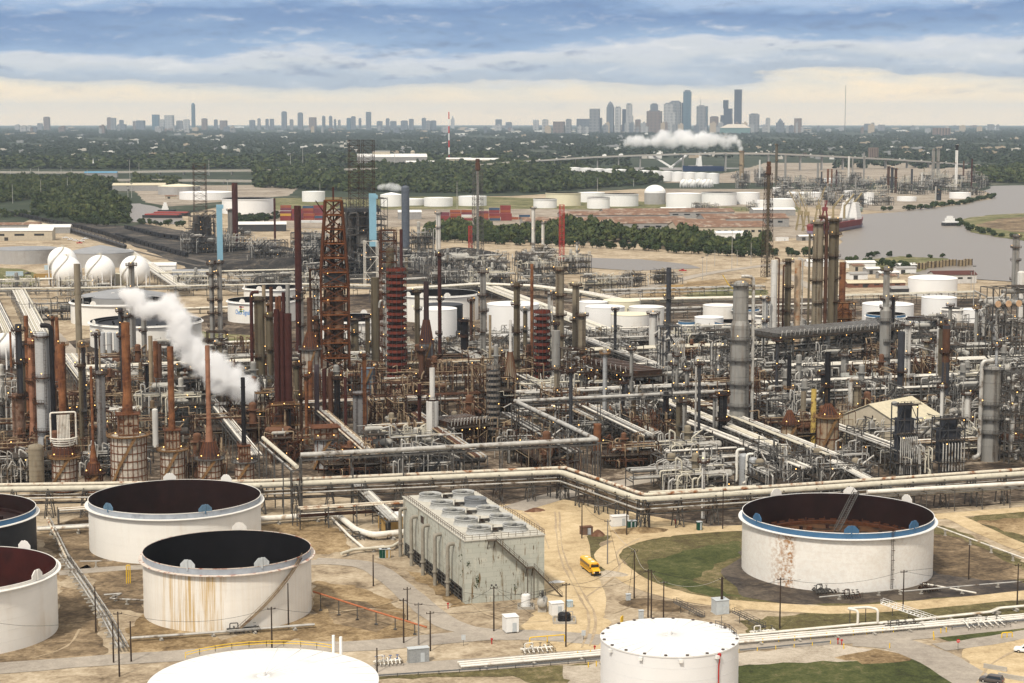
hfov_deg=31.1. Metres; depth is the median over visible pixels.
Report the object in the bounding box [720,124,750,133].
stadium
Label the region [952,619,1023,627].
guardrail
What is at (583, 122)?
skyscraper
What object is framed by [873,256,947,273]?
river bank
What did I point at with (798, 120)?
skyscraper
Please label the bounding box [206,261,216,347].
process column
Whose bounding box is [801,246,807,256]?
broadleaf tree
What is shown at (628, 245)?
broadleaf tree
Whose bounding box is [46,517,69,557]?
ground pipeline
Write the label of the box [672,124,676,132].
city block
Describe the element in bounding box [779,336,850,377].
process structure
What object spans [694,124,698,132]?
city block
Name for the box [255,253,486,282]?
coke pit
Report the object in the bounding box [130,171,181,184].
woods
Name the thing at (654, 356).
process structure
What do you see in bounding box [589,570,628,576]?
soil heap
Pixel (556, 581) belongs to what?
soil heap
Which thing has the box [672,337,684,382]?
silver riser bank
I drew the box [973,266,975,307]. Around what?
light mast
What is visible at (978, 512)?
sandy track
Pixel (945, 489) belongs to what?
pipe rack
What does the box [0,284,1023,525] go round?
plant floor
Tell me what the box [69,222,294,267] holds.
rail yard
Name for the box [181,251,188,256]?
rail car
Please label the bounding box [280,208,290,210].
shipping container
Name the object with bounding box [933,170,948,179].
process structure
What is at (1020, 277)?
process column
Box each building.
[357,154,426,163]
[372,151,389,153]
[446,158,459,160]
[463,158,497,160]
[568,281,615,292]
[648,156,661,158]
[688,155,701,157]
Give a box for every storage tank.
[0,246,57,264]
[0,493,39,549]
[0,540,60,653]
[68,292,170,325]
[72,245,133,267]
[81,288,166,304]
[84,473,263,563]
[88,311,203,350]
[110,273,126,284]
[138,522,314,632]
[147,635,378,682]
[158,184,199,194]
[179,191,231,199]
[222,197,273,213]
[226,296,295,323]
[242,284,302,296]
[302,191,324,201]
[322,310,381,341]
[380,192,400,206]
[403,289,478,321]
[409,198,423,205]
[420,306,456,337]
[424,197,452,206]
[429,302,462,330]
[458,195,486,205]
[487,301,538,336]
[533,198,556,207]
[545,192,580,205]
[570,167,579,171]
[579,300,607,312]
[580,168,592,171]
[580,192,604,201]
[585,304,624,327]
[587,197,609,208]
[591,168,602,171]
[600,616,739,682]
[603,193,638,206]
[603,298,640,311]
[611,312,648,335]
[629,305,663,324]
[644,185,665,204]
[660,171,672,180]
[666,192,701,207]
[671,171,682,181]
[676,320,694,333]
[683,172,695,180]
[694,172,705,180]
[694,315,723,332]
[701,191,736,205]
[703,303,732,318]
[706,173,718,183]
[715,319,755,335]
[731,306,760,319]
[737,192,759,204]
[738,486,937,592]
[755,313,779,326]
[756,200,769,206]
[770,198,794,207]
[787,191,821,199]
[844,190,852,199]
[862,301,913,319]
[864,192,873,204]
[864,311,906,319]
[897,196,916,200]
[897,316,927,330]
[908,275,957,295]
[921,295,956,315]
[940,307,963,322]
[949,192,970,198]
[960,308,985,322]
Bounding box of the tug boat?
[158,202,175,210]
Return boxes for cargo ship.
[683,156,723,170]
[806,193,862,233]
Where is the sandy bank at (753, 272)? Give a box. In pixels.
[565,253,827,297]
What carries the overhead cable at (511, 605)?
attached to the utility pole at (565, 614)
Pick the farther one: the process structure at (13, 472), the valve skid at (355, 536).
the process structure at (13, 472)
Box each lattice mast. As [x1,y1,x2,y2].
[193,163,207,249]
[348,140,360,206]
[361,140,374,212]
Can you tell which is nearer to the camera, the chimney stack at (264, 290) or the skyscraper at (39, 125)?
the chimney stack at (264, 290)
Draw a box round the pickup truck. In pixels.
[1014,644,1023,652]
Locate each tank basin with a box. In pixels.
[0,586,107,661]
[37,513,143,612]
[125,614,316,652]
[261,520,350,553]
[298,581,417,640]
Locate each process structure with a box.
[0,272,39,295]
[0,364,57,429]
[0,406,79,447]
[0,427,37,464]
[0,430,90,478]
[0,444,52,482]
[19,296,88,320]
[56,272,114,295]
[56,379,133,430]
[74,362,163,396]
[76,400,183,449]
[78,440,156,476]
[85,344,163,371]
[86,368,120,414]
[101,358,192,389]
[133,377,220,430]
[142,369,229,411]
[155,337,227,364]
[162,351,204,372]
[174,267,225,290]
[179,402,274,444]
[180,228,191,245]
[180,233,216,252]
[180,424,230,478]
[203,350,243,389]
[210,347,293,375]
[210,365,229,397]
[216,376,304,423]
[222,227,254,244]
[222,269,275,290]
[223,233,250,251]
[228,332,304,362]
[237,361,280,399]
[247,237,280,259]
[248,238,287,256]
[263,424,313,463]
[276,271,327,290]
[286,246,320,256]
[290,229,320,253]
[301,230,329,248]
[301,242,329,262]
[302,258,338,278]
[313,370,352,418]
[318,439,389,475]
[320,364,354,396]
[332,350,389,374]
[337,359,416,391]
[343,248,378,276]
[344,323,406,351]
[355,423,462,465]
[358,337,435,361]
[367,382,413,426]
[368,368,448,417]
[376,411,419,442]
[378,226,399,254]
[378,243,414,260]
[378,358,459,399]
[388,438,460,472]
[395,249,431,265]
[397,256,425,273]
[404,344,475,370]
[407,355,487,390]
[410,221,436,253]
[421,264,475,284]
[426,265,471,289]
[427,248,468,264]
[431,248,455,268]
[434,335,508,358]
[441,389,488,431]
[451,410,486,443]
[456,325,520,349]
[462,255,508,269]
[462,357,533,400]
[465,344,516,413]
[466,347,513,373]
[467,262,512,290]
[468,251,511,265]
[481,257,509,281]
[487,413,568,447]
[494,427,566,463]
[500,373,585,415]
[502,344,548,381]
[512,250,539,272]
[512,269,564,290]
[514,255,559,280]
[515,247,560,264]
[515,423,581,480]
[520,326,586,353]
[520,350,569,373]
[524,356,602,386]
[527,332,571,362]
[530,244,558,257]
[535,381,590,427]
[540,371,592,404]
[550,249,592,274]
[559,412,620,446]
[579,272,632,292]
[586,325,648,353]
[591,431,660,469]
[596,335,643,362]
[602,397,662,433]
[607,377,662,417]
[612,270,648,286]
[618,400,675,440]
[624,353,693,402]
[633,357,697,373]
[635,351,687,366]
[647,267,682,284]
[649,443,724,482]
[651,425,724,459]
[656,452,735,489]
[661,323,721,351]
[671,339,708,360]
[678,390,778,430]
[684,370,768,412]
[689,365,774,397]
[691,201,718,207]
[691,344,729,374]
[693,361,728,375]
[716,324,761,350]
[726,341,760,363]
[735,170,750,182]
[735,173,749,188]
[737,433,821,481]
[741,200,771,210]
[744,452,803,495]
[749,378,824,435]
[749,405,855,447]
[750,352,824,386]
[753,166,766,181]
[755,177,771,186]
[756,349,802,372]
[759,369,840,414]
[770,181,790,197]
[773,176,792,182]
[773,186,794,194]
[773,354,851,400]
[774,192,798,201]
[777,174,791,188]
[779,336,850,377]
[780,318,810,343]
[793,181,812,188]
[794,175,807,181]
[795,189,814,200]
[795,439,869,472]
[796,194,822,205]
[799,185,820,191]
[801,454,879,492]
[808,177,826,184]
[811,181,833,188]
[816,186,831,199]
[824,185,847,193]
[826,192,843,204]
[832,170,844,183]
[835,391,935,414]
[836,174,852,189]
[837,191,852,199]
[842,364,903,405]
[843,316,905,343]
[844,417,938,459]
[847,171,861,184]
[847,190,868,207]
[847,354,908,398]
[850,185,869,193]
[853,178,871,187]
[857,337,912,374]
[857,401,952,436]
[862,436,933,475]
[864,176,878,184]
[868,189,886,197]
[868,195,894,205]
[872,184,893,194]
[876,176,890,187]
[895,175,911,193]
[902,175,915,183]
[907,312,967,342]
[908,363,979,412]
[910,178,927,194]
[910,348,959,389]
[911,327,971,363]
[915,336,974,371]
[917,176,936,187]
[917,360,984,396]
[918,167,931,182]
[926,393,1017,429]
[927,178,944,192]
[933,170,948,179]
[936,170,951,185]
[943,179,961,193]
[950,173,965,181]
[954,177,970,187]
[958,419,1020,456]
[961,186,985,194]
[963,311,1023,345]
[966,168,978,181]
[970,331,1023,360]
[974,173,991,187]
[978,345,1023,389]
[983,347,1023,373]
[1000,358,1023,394]
[1000,372,1023,408]
[1018,385,1023,424]
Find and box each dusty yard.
[135,185,296,206]
[262,209,828,239]
[665,163,978,182]
[665,189,985,211]
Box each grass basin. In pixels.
[619,525,1023,605]
[969,512,1023,542]
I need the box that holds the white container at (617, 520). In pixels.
[609,514,628,526]
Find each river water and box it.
[129,203,182,224]
[634,167,738,170]
[839,185,1023,280]
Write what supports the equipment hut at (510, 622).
on the ground at (614, 589)
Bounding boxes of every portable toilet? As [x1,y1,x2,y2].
[378,548,384,558]
[382,549,385,558]
[385,548,390,558]
[627,520,632,527]
[632,520,636,526]
[696,521,701,529]
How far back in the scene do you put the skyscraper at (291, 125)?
16106.66 m
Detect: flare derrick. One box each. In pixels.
[472,159,483,254]
[760,161,772,276]
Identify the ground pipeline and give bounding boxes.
[37,523,88,535]
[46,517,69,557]
[57,553,128,648]
[80,560,111,567]
[104,593,143,604]
[131,623,314,640]
[261,512,402,539]
[331,517,383,550]
[340,541,398,555]
[457,613,1023,667]
[738,605,1023,636]
[819,581,1023,599]
[923,583,975,593]
[937,526,1023,560]
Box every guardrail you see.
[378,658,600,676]
[739,641,830,650]
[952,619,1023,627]
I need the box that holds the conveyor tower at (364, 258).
[363,240,378,278]
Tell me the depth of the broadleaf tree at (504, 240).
1655.19 m
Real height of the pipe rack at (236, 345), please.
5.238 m
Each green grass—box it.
[647,541,747,597]
[738,659,950,682]
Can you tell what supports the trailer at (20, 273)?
on the ground at (614, 589)
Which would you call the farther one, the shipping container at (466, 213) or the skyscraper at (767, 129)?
the skyscraper at (767, 129)
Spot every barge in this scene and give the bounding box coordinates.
[142,213,182,217]
[154,211,187,215]
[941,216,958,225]
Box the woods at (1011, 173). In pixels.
[970,161,1023,182]
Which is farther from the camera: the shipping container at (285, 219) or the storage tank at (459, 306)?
the shipping container at (285, 219)
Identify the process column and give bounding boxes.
[7,392,27,440]
[11,324,27,423]
[22,342,24,359]
[23,338,37,440]
[23,358,27,436]
[28,443,44,493]
[30,323,55,472]
[48,315,56,380]
[55,382,57,420]
[57,341,68,409]
[74,264,81,352]
[74,362,87,451]
[77,340,89,428]
[91,329,100,386]
[92,369,108,449]
[100,332,105,352]
[107,332,112,352]
[114,332,118,351]
[115,308,125,352]
[116,332,122,398]
[121,310,131,321]
[125,262,137,361]
[138,301,148,372]
[141,360,148,401]
[152,408,158,446]
[166,329,171,342]
[173,329,178,351]
[174,362,184,387]
[186,365,205,407]
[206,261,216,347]
[214,260,224,337]
[214,341,225,401]
[226,209,232,242]
[249,290,266,382]
[263,312,273,398]
[265,351,266,377]
[283,403,294,457]
[285,284,289,312]
[292,361,298,405]
[295,361,305,431]
[296,290,305,344]
[301,372,311,444]
[331,374,342,431]
[350,316,360,356]
[359,352,369,437]
[362,314,370,352]
[371,277,379,375]
[412,289,422,343]
[415,346,428,403]
[426,368,438,437]
[458,318,470,365]
[467,297,474,349]
[477,269,488,372]
[492,347,505,405]
[510,282,522,373]
[512,326,513,354]
[520,307,529,362]
[530,207,536,250]
[540,221,545,246]
[545,289,552,346]
[545,405,556,433]
[551,321,559,357]
[551,330,559,375]
[551,365,562,404]
[552,266,566,367]
[565,367,576,434]
[569,282,581,363]
[574,241,579,259]
[575,312,588,366]
[599,349,610,410]
[611,307,619,357]
[618,379,628,427]
[621,372,630,417]
[626,346,636,393]
[646,310,659,358]
[663,267,673,363]
[668,361,677,418]
[671,352,681,418]
[672,397,685,453]
[679,397,690,438]
[682,366,692,418]
[694,358,704,451]
[697,452,709,518]
[709,393,719,437]
[715,389,730,446]
[726,275,759,439]
[732,448,748,485]
[738,151,744,178]
[742,453,756,484]
[759,160,760,180]
[759,296,768,354]
[765,296,770,354]
[770,257,779,354]
[771,337,782,411]
[775,144,778,185]
[781,258,793,351]
[784,155,786,178]
[793,258,802,348]
[800,391,805,418]
[810,215,828,345]
[810,389,816,443]
[817,163,818,180]
[817,370,824,403]
[827,218,841,344]
[838,352,851,372]
[848,156,849,177]
[848,376,864,411]
[863,152,864,184]
[877,266,893,375]
[889,294,897,352]
[890,167,894,192]
[902,321,914,396]
[911,169,912,190]
[921,338,932,368]
[931,149,934,178]
[933,339,938,388]
[935,322,946,394]
[936,149,939,176]
[936,190,941,199]
[936,313,946,338]
[937,383,947,417]
[945,303,954,333]
[960,390,974,447]
[971,305,981,367]
[972,359,1004,461]
[988,317,997,339]
[992,343,1001,366]
[1009,234,1021,298]
[1017,271,1023,319]
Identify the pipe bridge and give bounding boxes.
[258,436,300,525]
[299,437,598,511]
[511,399,600,493]
[514,390,718,439]
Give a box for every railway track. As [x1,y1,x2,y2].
[16,216,216,263]
[71,233,198,265]
[127,241,208,262]
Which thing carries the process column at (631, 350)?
on the plant floor
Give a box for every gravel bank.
[563,662,599,682]
[738,644,896,665]
[835,649,910,663]
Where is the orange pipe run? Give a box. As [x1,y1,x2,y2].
[313,591,426,634]
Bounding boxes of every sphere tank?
[0,330,15,369]
[47,245,76,284]
[51,254,82,285]
[85,253,115,285]
[119,253,149,285]
[680,178,688,187]
[688,179,695,187]
[696,178,701,186]
[701,178,709,187]
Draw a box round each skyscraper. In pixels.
[37,123,42,129]
[43,117,50,129]
[107,117,110,129]
[111,118,116,129]
[120,124,126,129]
[136,120,145,129]
[152,115,159,129]
[159,119,164,128]
[164,115,173,129]
[176,120,182,128]
[183,119,189,128]
[191,103,195,127]
[201,118,207,129]
[214,119,217,129]
[220,120,227,129]
[249,120,254,129]
[257,118,260,129]
[265,119,268,129]
[270,119,273,129]
[281,111,286,129]
[290,119,293,129]
[297,112,302,129]
[309,117,316,129]
[322,116,325,129]
[329,116,332,128]
[346,118,350,129]
[351,116,355,129]
[366,112,370,129]
[377,121,382,129]
[386,118,389,126]
[390,121,396,129]
[401,120,407,129]
[409,119,413,129]
[422,118,425,129]
[426,120,429,129]
[430,120,435,129]
[451,116,454,127]
[495,119,501,124]
[506,122,511,127]
[533,120,538,129]
[542,119,547,132]
[553,121,564,132]
[566,119,571,132]
[577,119,588,132]
[589,109,599,132]
[606,101,613,132]
[615,107,620,132]
[622,109,625,130]
[626,103,631,119]
[626,116,632,131]
[635,119,640,132]
[646,110,661,131]
[650,103,657,109]
[664,103,673,122]
[667,112,675,124]
[669,101,680,131]
[681,103,682,123]
[683,90,691,132]
[696,103,705,132]
[706,106,707,131]
[710,116,718,124]
[720,100,732,125]
[734,89,741,123]
[749,113,759,131]
[765,118,769,132]
[776,118,784,132]
[794,118,801,132]
[878,125,884,130]
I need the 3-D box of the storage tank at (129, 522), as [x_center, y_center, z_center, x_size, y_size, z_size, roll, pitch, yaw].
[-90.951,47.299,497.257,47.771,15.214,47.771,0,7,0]
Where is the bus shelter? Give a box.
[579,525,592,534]
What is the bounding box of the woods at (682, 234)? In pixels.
[421,213,771,251]
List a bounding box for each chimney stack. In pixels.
[9,332,12,392]
[24,315,28,411]
[55,317,59,392]
[148,336,153,399]
[153,341,158,409]
[158,344,162,409]
[182,368,186,375]
[232,183,237,245]
[262,285,266,352]
[269,287,273,347]
[273,198,275,244]
[273,309,280,412]
[275,296,277,308]
[278,296,281,323]
[279,311,284,403]
[282,292,285,312]
[284,313,292,411]
[292,206,304,361]
[308,361,312,424]
[314,364,319,423]
[322,369,326,423]
[328,372,333,423]
[344,377,347,443]
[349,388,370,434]
[399,229,402,273]
[401,186,409,259]
[414,384,424,438]
[434,212,441,249]
[435,252,443,353]
[489,315,490,362]
[530,264,532,369]
[593,423,600,450]
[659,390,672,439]
[783,356,793,392]
[807,233,810,324]
[822,352,833,403]
[838,262,845,341]
[886,166,890,190]
[894,168,897,192]
[894,331,907,398]
[937,324,952,399]
[954,144,958,188]
[970,159,972,186]
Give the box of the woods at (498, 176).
[249,156,663,192]
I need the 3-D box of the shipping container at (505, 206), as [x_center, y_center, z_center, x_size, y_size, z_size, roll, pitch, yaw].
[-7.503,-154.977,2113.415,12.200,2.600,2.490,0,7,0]
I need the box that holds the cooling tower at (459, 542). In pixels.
[398,487,562,603]
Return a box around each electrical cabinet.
[406,645,429,662]
[625,593,631,600]
[638,609,643,618]
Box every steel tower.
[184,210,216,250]
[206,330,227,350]
[309,268,322,369]
[332,197,388,273]
[378,228,398,377]
[559,346,596,404]
[653,324,681,371]
[707,333,730,393]
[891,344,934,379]
[974,285,1023,365]
[999,369,1023,463]
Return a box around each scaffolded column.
[386,263,406,394]
[486,359,499,442]
[533,306,550,381]
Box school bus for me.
[580,555,601,575]
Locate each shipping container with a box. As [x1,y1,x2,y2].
[280,205,290,207]
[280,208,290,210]
[280,211,290,213]
[280,218,290,220]
[301,220,310,222]
[303,208,313,210]
[303,213,314,215]
[311,220,321,222]
[450,213,460,215]
[461,212,471,214]
[489,213,499,215]
[489,218,499,220]
[500,205,510,207]
[501,213,511,215]
[501,218,511,220]
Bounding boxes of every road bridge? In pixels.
[0,168,376,174]
[117,179,251,183]
[526,152,987,170]
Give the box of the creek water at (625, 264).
[565,258,698,270]
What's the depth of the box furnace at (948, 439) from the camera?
596.49 m
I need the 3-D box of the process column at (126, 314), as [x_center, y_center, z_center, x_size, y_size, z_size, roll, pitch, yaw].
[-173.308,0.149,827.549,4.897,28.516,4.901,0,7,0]
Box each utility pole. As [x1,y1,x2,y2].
[94,586,96,632]
[112,621,113,662]
[113,612,121,676]
[130,621,131,661]
[267,607,274,647]
[287,583,288,624]
[373,555,373,585]
[376,648,377,672]
[399,598,406,642]
[403,587,410,619]
[417,602,421,644]
[426,611,433,650]
[490,584,497,630]
[562,583,569,646]
[579,501,584,537]
[604,519,610,563]
[624,495,629,534]
[631,549,637,597]
[646,569,651,617]
[648,570,651,617]
[660,581,667,617]
[719,577,725,598]
[720,489,723,528]
[777,577,783,628]
[900,570,904,609]
[968,545,969,579]
[1015,564,1021,604]
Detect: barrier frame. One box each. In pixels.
[126,565,130,583]
[529,634,564,644]
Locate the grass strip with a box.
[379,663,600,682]
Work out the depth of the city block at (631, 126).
12806.93 m
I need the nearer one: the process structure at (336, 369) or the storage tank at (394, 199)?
the process structure at (336, 369)
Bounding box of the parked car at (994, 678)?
[979,673,1004,682]
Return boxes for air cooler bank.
[424,413,490,448]
[582,358,666,407]
[749,319,904,376]
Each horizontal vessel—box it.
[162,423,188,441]
[354,433,380,445]
[437,251,468,263]
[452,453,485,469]
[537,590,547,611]
[695,352,709,371]
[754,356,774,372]
[988,360,1008,393]
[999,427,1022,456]
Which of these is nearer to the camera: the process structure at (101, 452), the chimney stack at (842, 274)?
the process structure at (101, 452)
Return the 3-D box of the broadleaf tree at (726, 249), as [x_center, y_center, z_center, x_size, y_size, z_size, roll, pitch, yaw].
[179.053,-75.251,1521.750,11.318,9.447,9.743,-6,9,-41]
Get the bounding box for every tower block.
[868,148,878,157]
[932,128,950,135]
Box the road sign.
[461,635,465,645]
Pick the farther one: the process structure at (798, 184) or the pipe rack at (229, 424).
the process structure at (798, 184)
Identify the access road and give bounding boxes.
[0,630,600,673]
[2,284,104,370]
[58,560,319,574]
[165,270,243,291]
[311,558,515,638]
[371,621,1023,675]
[504,474,660,510]
[564,257,823,301]
[764,265,827,297]
[852,634,992,682]
[933,630,1023,650]
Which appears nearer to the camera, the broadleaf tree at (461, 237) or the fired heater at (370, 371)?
the fired heater at (370, 371)
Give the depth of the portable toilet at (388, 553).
482.00 m
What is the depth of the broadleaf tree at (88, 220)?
1971.02 m
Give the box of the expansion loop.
[848,606,882,624]
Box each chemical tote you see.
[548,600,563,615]
[567,599,572,606]
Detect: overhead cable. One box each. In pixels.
[1,613,114,625]
[125,608,268,621]
[275,599,402,612]
[434,584,564,612]
[573,570,647,587]
[650,570,795,583]
[781,571,902,583]
[907,547,1021,570]
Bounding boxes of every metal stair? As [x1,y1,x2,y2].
[673,597,704,616]
[732,607,764,627]
[880,598,937,620]
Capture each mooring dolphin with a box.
[918,263,925,268]
[926,261,934,267]
[935,261,942,266]
[941,260,949,265]
[948,259,956,265]
[957,260,965,265]
[964,259,972,264]
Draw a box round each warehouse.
[0,222,41,227]
[0,227,55,240]
[84,171,117,176]
[112,183,166,190]
[238,221,286,231]
[519,216,685,223]
[557,211,669,216]
[599,208,734,217]
[600,219,725,229]
[668,221,765,236]
[696,213,788,226]
[749,207,795,215]
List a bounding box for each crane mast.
[468,226,472,247]
[559,204,564,258]
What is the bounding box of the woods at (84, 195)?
[0,171,130,221]
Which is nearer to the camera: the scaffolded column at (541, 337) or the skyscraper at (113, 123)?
the scaffolded column at (541, 337)
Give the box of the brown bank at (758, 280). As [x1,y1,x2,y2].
[643,277,768,300]
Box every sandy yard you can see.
[499,499,705,651]
[962,639,1023,682]
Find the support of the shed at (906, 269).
on the ground at (614, 589)
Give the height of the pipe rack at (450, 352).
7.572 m
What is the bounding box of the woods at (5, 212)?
[0,208,29,217]
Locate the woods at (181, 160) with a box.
[0,150,511,168]
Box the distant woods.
[0,127,1023,168]
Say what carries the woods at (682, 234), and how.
on the ground at (614, 589)
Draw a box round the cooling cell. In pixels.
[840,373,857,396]
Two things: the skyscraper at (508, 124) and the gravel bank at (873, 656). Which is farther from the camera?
the skyscraper at (508, 124)
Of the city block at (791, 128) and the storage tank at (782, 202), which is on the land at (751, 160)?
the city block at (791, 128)
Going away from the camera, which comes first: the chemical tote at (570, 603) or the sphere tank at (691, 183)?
the chemical tote at (570, 603)
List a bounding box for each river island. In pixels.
[963,213,1023,239]
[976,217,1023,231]
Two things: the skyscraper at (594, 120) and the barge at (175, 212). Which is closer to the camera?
the barge at (175, 212)
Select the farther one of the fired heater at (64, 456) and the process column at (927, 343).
the process column at (927, 343)
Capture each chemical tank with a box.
[517,591,533,609]
[552,610,575,623]
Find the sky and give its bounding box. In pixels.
[0,0,1023,125]
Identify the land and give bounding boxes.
[0,125,1023,190]
[0,188,977,225]
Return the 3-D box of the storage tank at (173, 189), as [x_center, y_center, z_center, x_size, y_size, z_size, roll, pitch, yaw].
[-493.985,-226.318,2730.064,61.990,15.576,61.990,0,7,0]
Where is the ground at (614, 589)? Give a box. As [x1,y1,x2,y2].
[0,189,1023,682]
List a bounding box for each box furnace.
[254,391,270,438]
[269,401,299,444]
[837,300,857,340]
[889,401,921,475]
[931,415,968,472]
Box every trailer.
[6,271,22,275]
[34,273,51,277]
[665,285,683,289]
[775,237,788,240]
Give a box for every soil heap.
[183,257,291,273]
[201,245,292,252]
[234,255,403,273]
[267,267,464,283]
[397,265,479,273]
[422,247,499,256]
[524,508,544,511]
[549,580,564,582]
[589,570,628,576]
[591,529,604,536]
[609,527,667,533]
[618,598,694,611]
[729,604,744,610]
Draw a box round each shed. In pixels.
[28,224,71,232]
[148,262,176,269]
[165,195,176,198]
[171,269,208,279]
[378,511,402,530]
[397,210,421,218]
[714,231,744,237]
[796,234,812,240]
[804,259,823,266]
[839,396,939,447]
[844,260,875,267]
[846,271,868,279]
[846,280,905,287]
[849,263,864,270]
[863,267,879,273]
[875,270,899,277]
[879,274,897,279]
[890,286,908,292]
[893,266,916,273]
[895,263,916,268]
[928,270,977,282]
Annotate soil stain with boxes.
[321,597,397,631]
[406,570,471,607]
[721,550,1023,603]
[933,534,1023,579]
[977,518,1023,535]
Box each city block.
[20,125,26,131]
[58,126,64,131]
[230,127,235,132]
[384,126,389,132]
[393,127,400,132]
[443,125,447,132]
[495,124,501,130]
[604,125,607,132]
[629,122,633,132]
[640,122,645,132]
[641,126,648,132]
[661,122,664,132]
[665,122,667,132]
[668,122,672,132]
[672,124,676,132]
[678,123,683,132]
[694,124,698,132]
[710,122,715,132]
[789,125,793,132]
[868,124,874,132]
[959,125,965,130]
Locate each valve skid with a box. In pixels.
[226,622,259,633]
[351,531,374,540]
[373,654,402,665]
[520,642,555,653]
[749,625,777,634]
[811,584,837,593]
[842,589,861,599]
[883,618,923,632]
[918,582,939,592]
[960,614,1010,629]
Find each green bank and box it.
[0,268,37,284]
[202,331,249,344]
[275,196,799,211]
[682,288,767,296]
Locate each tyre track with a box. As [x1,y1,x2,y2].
[33,629,80,657]
[251,643,338,647]
[331,608,404,612]
[471,603,548,622]
[523,512,549,548]
[554,512,590,646]
[558,512,596,645]
[586,538,640,596]
[614,599,799,612]
[976,651,1014,682]
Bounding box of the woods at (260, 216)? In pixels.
[238,211,279,221]
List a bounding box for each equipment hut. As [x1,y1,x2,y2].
[502,613,518,633]
[710,596,729,614]
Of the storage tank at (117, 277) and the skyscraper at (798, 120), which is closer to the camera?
the storage tank at (117, 277)
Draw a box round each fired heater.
[47,343,80,493]
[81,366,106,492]
[106,322,149,480]
[156,346,187,479]
[194,345,224,479]
[231,377,256,479]
[298,297,321,404]
[308,421,341,470]
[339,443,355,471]
[360,367,374,395]
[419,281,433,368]
[500,320,520,411]
[778,410,800,456]
[813,403,842,450]
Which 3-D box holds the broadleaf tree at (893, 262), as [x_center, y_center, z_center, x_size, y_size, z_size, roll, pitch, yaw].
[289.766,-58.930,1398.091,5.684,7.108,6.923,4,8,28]
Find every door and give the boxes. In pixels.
[385,520,390,530]
[513,623,516,631]
[723,605,726,613]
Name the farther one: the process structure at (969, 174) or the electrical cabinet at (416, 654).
the process structure at (969, 174)
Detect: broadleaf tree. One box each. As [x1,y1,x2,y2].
[59,211,68,217]
[77,216,83,221]
[85,217,95,223]
[92,219,99,225]
[103,218,109,225]
[110,219,120,223]
[120,218,131,223]
[165,219,172,225]
[443,235,448,240]
[448,231,458,239]
[457,234,466,242]
[484,235,492,243]
[493,234,500,244]
[499,237,509,244]
[516,238,524,244]
[553,236,562,246]
[568,239,576,246]
[579,237,586,247]
[588,238,596,247]
[592,238,600,247]
[607,241,614,248]
[618,239,627,249]
[623,243,631,249]
[631,240,636,249]
[642,240,650,249]
[650,244,659,250]
[664,242,672,250]
[671,243,680,252]
[679,245,688,252]
[686,245,694,253]
[693,245,702,253]
[703,245,710,254]
[713,246,722,255]
[722,245,735,255]
[735,249,747,256]
[747,247,756,256]
[770,248,777,255]
[785,247,792,254]
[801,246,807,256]
[877,258,884,264]
[882,259,890,265]
[889,259,895,266]
[902,204,911,210]
[967,224,974,229]
[990,230,997,235]
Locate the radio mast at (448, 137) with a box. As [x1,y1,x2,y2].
[448,112,449,156]
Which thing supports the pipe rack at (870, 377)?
on the plant floor
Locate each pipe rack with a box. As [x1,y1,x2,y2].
[0,278,54,285]
[0,283,370,298]
[0,302,14,335]
[0,466,1023,527]
[9,396,106,419]
[11,289,48,340]
[57,506,87,524]
[65,353,119,427]
[86,358,254,375]
[87,354,163,397]
[107,401,254,428]
[128,249,193,296]
[159,269,294,280]
[170,306,227,313]
[201,352,299,362]
[203,398,263,478]
[212,340,249,349]
[296,394,427,420]
[296,500,402,529]
[303,274,374,280]
[311,406,380,474]
[345,484,397,538]
[351,349,414,365]
[366,418,513,439]
[369,282,770,306]
[370,272,514,290]
[372,357,524,372]
[375,386,589,417]
[382,373,488,395]
[408,411,487,480]
[433,337,526,389]
[446,349,522,358]
[463,278,612,335]
[500,412,583,472]
[514,382,729,415]
[515,404,602,428]
[517,374,656,460]
[518,382,599,429]
[525,376,718,402]
[564,328,709,398]
[565,341,782,361]
[586,332,729,356]
[587,321,822,335]
[589,358,782,374]
[600,285,765,297]
[610,439,683,464]
[625,460,772,488]
[627,304,768,318]
[647,485,761,507]
[653,398,782,450]
[663,443,793,462]
[682,419,813,492]
[689,398,841,471]
[728,392,915,475]
[753,384,978,418]
[760,372,979,402]
[768,303,822,312]
[791,354,1023,385]
[824,459,893,498]
[838,290,978,306]
[866,481,1023,510]
[870,436,1021,459]
[911,329,1021,341]
[911,341,1023,370]
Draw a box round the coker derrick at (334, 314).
[315,187,350,389]
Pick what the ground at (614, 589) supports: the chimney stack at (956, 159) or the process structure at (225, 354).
the chimney stack at (956, 159)
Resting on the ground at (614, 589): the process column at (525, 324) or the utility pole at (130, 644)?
the utility pole at (130, 644)
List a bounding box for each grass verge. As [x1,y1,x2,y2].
[587,535,610,570]
[740,600,1023,632]
[938,628,1023,640]
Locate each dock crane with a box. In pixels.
[789,191,804,229]
[798,191,809,230]
[814,187,825,221]
[820,200,827,221]
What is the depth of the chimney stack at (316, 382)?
670.33 m
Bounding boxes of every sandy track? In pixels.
[519,512,605,642]
[594,525,741,565]
[601,564,1023,613]
[934,507,1023,518]
[942,517,1023,552]
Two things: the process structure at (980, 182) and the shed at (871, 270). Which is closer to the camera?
the shed at (871, 270)
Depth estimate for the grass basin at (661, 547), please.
487.31 m
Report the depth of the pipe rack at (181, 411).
680.54 m
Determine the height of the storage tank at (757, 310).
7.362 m
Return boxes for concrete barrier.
[983,663,1006,671]
[998,672,1023,681]
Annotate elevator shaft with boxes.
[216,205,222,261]
[369,193,377,283]
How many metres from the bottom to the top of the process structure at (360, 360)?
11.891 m

